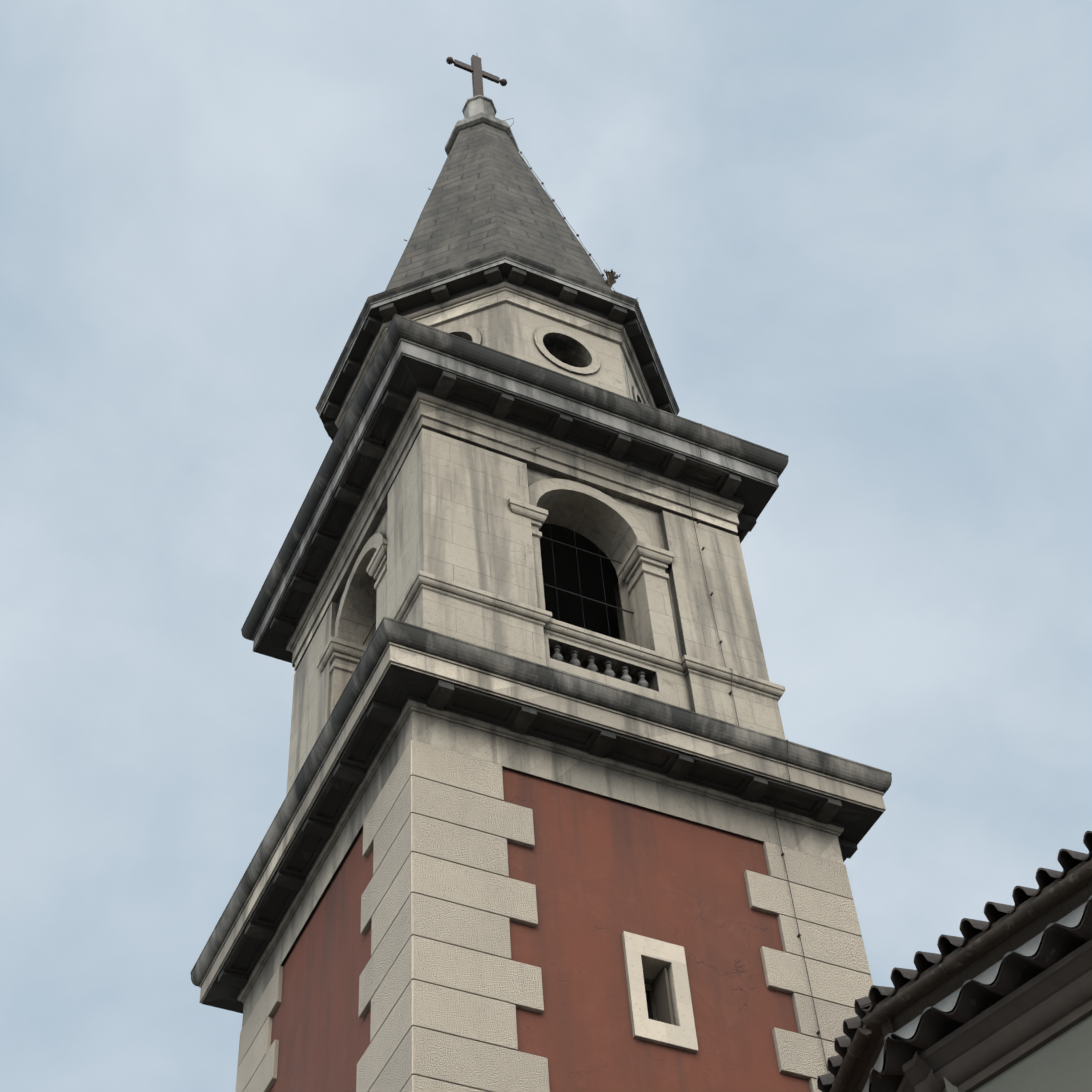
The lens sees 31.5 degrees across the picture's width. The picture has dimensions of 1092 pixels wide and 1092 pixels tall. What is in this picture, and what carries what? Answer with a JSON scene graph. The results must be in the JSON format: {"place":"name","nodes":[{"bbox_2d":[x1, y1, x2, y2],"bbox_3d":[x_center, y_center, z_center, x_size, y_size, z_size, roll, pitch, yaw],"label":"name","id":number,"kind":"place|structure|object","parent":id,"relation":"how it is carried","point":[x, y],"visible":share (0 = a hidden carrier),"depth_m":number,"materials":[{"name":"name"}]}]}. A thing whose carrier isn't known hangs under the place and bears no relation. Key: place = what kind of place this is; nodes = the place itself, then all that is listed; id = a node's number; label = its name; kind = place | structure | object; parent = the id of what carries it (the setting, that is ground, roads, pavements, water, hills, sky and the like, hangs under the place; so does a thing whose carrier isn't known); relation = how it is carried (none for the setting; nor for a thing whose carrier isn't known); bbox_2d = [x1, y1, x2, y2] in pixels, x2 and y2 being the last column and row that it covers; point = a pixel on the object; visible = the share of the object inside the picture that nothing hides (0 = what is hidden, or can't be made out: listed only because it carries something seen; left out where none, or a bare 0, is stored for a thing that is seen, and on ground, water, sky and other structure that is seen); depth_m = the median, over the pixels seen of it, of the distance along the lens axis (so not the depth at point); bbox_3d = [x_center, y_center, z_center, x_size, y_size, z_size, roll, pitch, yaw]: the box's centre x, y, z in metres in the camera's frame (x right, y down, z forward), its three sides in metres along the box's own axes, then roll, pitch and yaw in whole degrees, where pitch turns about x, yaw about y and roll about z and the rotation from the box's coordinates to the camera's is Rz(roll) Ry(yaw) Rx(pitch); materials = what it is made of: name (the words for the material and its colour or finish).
{"place":"outdoors","nodes":[
{"label":"outdoors","id":0,"kind":"place"},
{"bbox_2d":[316,468,681,713],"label":"belfry bay walls","id":1,"kind":"structure","parent":0,"point":[631,532],"depth_m":24.78,"materials":[{"name":"beige stone"}]},
{"bbox_2d":[363,514,634,644],"bbox_3d":[-0.824,0.842,24.180,3.680,2.770,1.034,-18,-52,10],"label":"window grille","id":2,"kind":"object","parent":1,"relation":"in","point":[556,588],"visible":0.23,"depth_m":23.93,"materials":[{"name":"black metal"}]},
{"bbox_2d":[404,113,638,343],"bbox_3d":[-0.917,-5.550,33.177,1.037,11.173,4.764,62,-76,-37],"label":"spire conductor","id":3,"kind":"object","parent":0,"point":[553,200],"visible":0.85,"depth_m":32.41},
{"bbox_2d":[433,303,642,402],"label":"drum walls","id":4,"kind":"structure","parent":0,"point":[539,340],"depth_m":27.54,"materials":[{"name":"beige stone"}]},
{"bbox_2d":[315,250,679,440],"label":"cornice","id":5,"kind":"structure","parent":4,"relation":"on","point":[472,291],"depth_m":28.25,"materials":[{"name":"grey stone"}]},
{"bbox_2d":[323,266,673,436],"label":"cornice brackets","id":6,"kind":"object","parent":5,"relation":"attached to","point":[515,276],"visible":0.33,"depth_m":28.36,"materials":[{"name":"grey stone"}]},
{"bbox_2d":[385,123,611,290],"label":"spire","id":7,"kind":"structure","parent":5,"relation":"on","point":[488,195],"depth_m":31.12,"materials":[{"name":"stone"}]},
{"bbox_2d":[445,95,518,155],"bbox_3d":[-1.246,-7.925,36.939,1.289,1.770,1.289,18,-55,-18],"label":"spire cap","id":8,"kind":"object","parent":7,"relation":"on","point":[478,109],"visible":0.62,"depth_m":36.17,"materials":[{"name":"grey stone"}]},
{"bbox_2d":[446,55,506,96],"bbox_3d":[-1.368,-9.285,38.613,1.336,2.610,0.148,18,-55,-18],"label":"cross","id":9,"kind":"object","parent":8,"relation":"on","point":[474,68],"visible":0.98,"depth_m":38.81,"materials":[{"name":"grey metal"}]},
{"bbox_2d":[604,269,620,287],"bbox_3d":[1.015,-4.070,29.684,0.299,0.478,0.320,4,-51,-7],"label":"dry shrub","id":10,"kind":"object","parent":7,"relation":"on","point":[611,278],"visible":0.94,"depth_m":29.61,"materials":[{"name":"brown plant"}]},
{"bbox_2d":[269,766,810,1091],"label":"wall","id":11,"kind":"structure","parent":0,"point":[602,873],"depth_m":19.05,"materials":[{"name":"red paint"}]},
{"bbox_2d":[235,740,872,1091],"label":"corner quoins","id":12,"kind":"object","parent":11,"relation":"attached to","point":[448,986],"visible":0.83,"depth_m":18.49,"materials":[{"name":"beige stone"}]},
{"bbox_2d":[190,616,891,1027],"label":"tower cornice","id":13,"kind":"structure","parent":12,"relation":"on","point":[404,666],"depth_m":20.62,"materials":[{"name":"grey stone"}]},
{"bbox_2d":[286,428,785,794],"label":"pilasters","id":14,"kind":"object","parent":13,"relation":"on","point":[460,560],"visible":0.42,"depth_m":23.38,"materials":[{"name":"beige stone"}]},
{"bbox_2d":[241,314,788,670],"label":"cornice","id":15,"kind":"structure","parent":14,"relation":"on","point":[412,359],"depth_m":25.42,"materials":[{"name":"grey stone"}]},
{"bbox_2d":[270,370,756,667],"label":"cornice brackets","id":16,"kind":"object","parent":15,"relation":"attached to","point":[560,426],"visible":0.4,"depth_m":25.47,"materials":[{"name":"grey stone"}]},
{"bbox_2d":[218,680,857,988],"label":"cornice brackets","id":17,"kind":"object","parent":13,"relation":"attached to","point":[599,742],"visible":0.42,"depth_m":20.66,"materials":[{"name":"grey stone"}]},
{"bbox_2d":[543,618,690,710],"bbox_3d":[-0.247,3.240,23.203,4.600,1.830,4.600,18,-55,-18],"label":"balustrade","id":18,"kind":"object","parent":13,"relation":"on","point":[665,678],"visible":0.06,"depth_m":22.50,"materials":[{"name":"beige stone"}]},
{"bbox_2d":[552,644,648,687],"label":"balusters","id":19,"kind":"object","parent":18,"relation":"attached to","point":[592,666],"visible":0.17,"depth_m":22.37,"materials":[{"name":"grey stone"}]},
{"bbox_2d":[622,346,827,1071],"bbox_3d":[2.448,5.085,18.335,1.161,25.600,0.499,-20,-52,12],"label":"lightning conductor","id":20,"kind":"object","parent":12,"relation":"attached to","point":[782,854],"visible":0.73,"depth_m":21.24,"materials":[{"name":"metal"}]},
{"bbox_2d":[0,0,1091,1091],"label":"sky","id":21,"kind":"structure","parent":0,"point":[851,239],"materials":[{"name":"blue"}]},
{"bbox_2d":[539,523,618,637],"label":"window","id":22,"kind":"structure","parent":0,"point":[565,573],"depth_m":26.13,"materials":[{"name":"black glass"}]},
{"bbox_2d":[644,967,673,1024],"bbox_3d":[0.972,4.401,18.504,0.330,0.750,0.400,18,-55,-18],"label":"tower window frame","id":23,"kind":"object","parent":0,"point":[662,998],"visible":0.25,"depth_m":18.58,"materials":[{"name":"grey stone"}]},
{"bbox_2d":[622,931,697,1052],"bbox_3d":[0.986,4.374,18.490,0.660,1.220,0.465,18,-55,-18],"label":"tower window surround","id":24,"kind":"object","parent":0,"point":[648,958],"visible":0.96,"depth_m":18.39,"materials":[{"name":"beige stone"}]},
{"bbox_2d":[845,1010,957,1091],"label":"house eaves","id":25,"kind":"object","parent":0,"point":[881,1062],"visible":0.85,"depth_m":15.59,"materials":[{"name":"brown wood"}]},
{"bbox_2d":[817,996,871,1091],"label":"roof tiles","id":26,"kind":"object","parent":25,"relation":"on","point":[851,1026],"visible":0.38,"depth_m":15.94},
{"bbox_2d":[829,1028,872,1091],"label":"gutter","id":27,"kind":"object","parent":25,"relation":"attached to","point":[856,1049],"visible":1,"depth_m":15.72,"materials":[{"name":"brown metal"}]},
{"bbox_2d":[866,857,1091,1091],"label":"house eaves","id":28,"kind":"object","parent":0,"point":[1023,1023],"visible":0.96,"depth_m":14.85,"materials":[{"name":"brown wood"}]},
{"bbox_2d":[860,831,1091,1011],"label":"roof tiles","id":29,"kind":"object","parent":28,"relation":"on","point":[1067,859],"visible":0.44,"depth_m":15.08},
{"bbox_2d":[862,860,1091,1028],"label":"gutter","id":30,"kind":"object","parent":28,"relation":"attached to","point":[1038,905],"visible":1,"depth_m":14.89,"materials":[{"name":"brown metal"}]}
]}

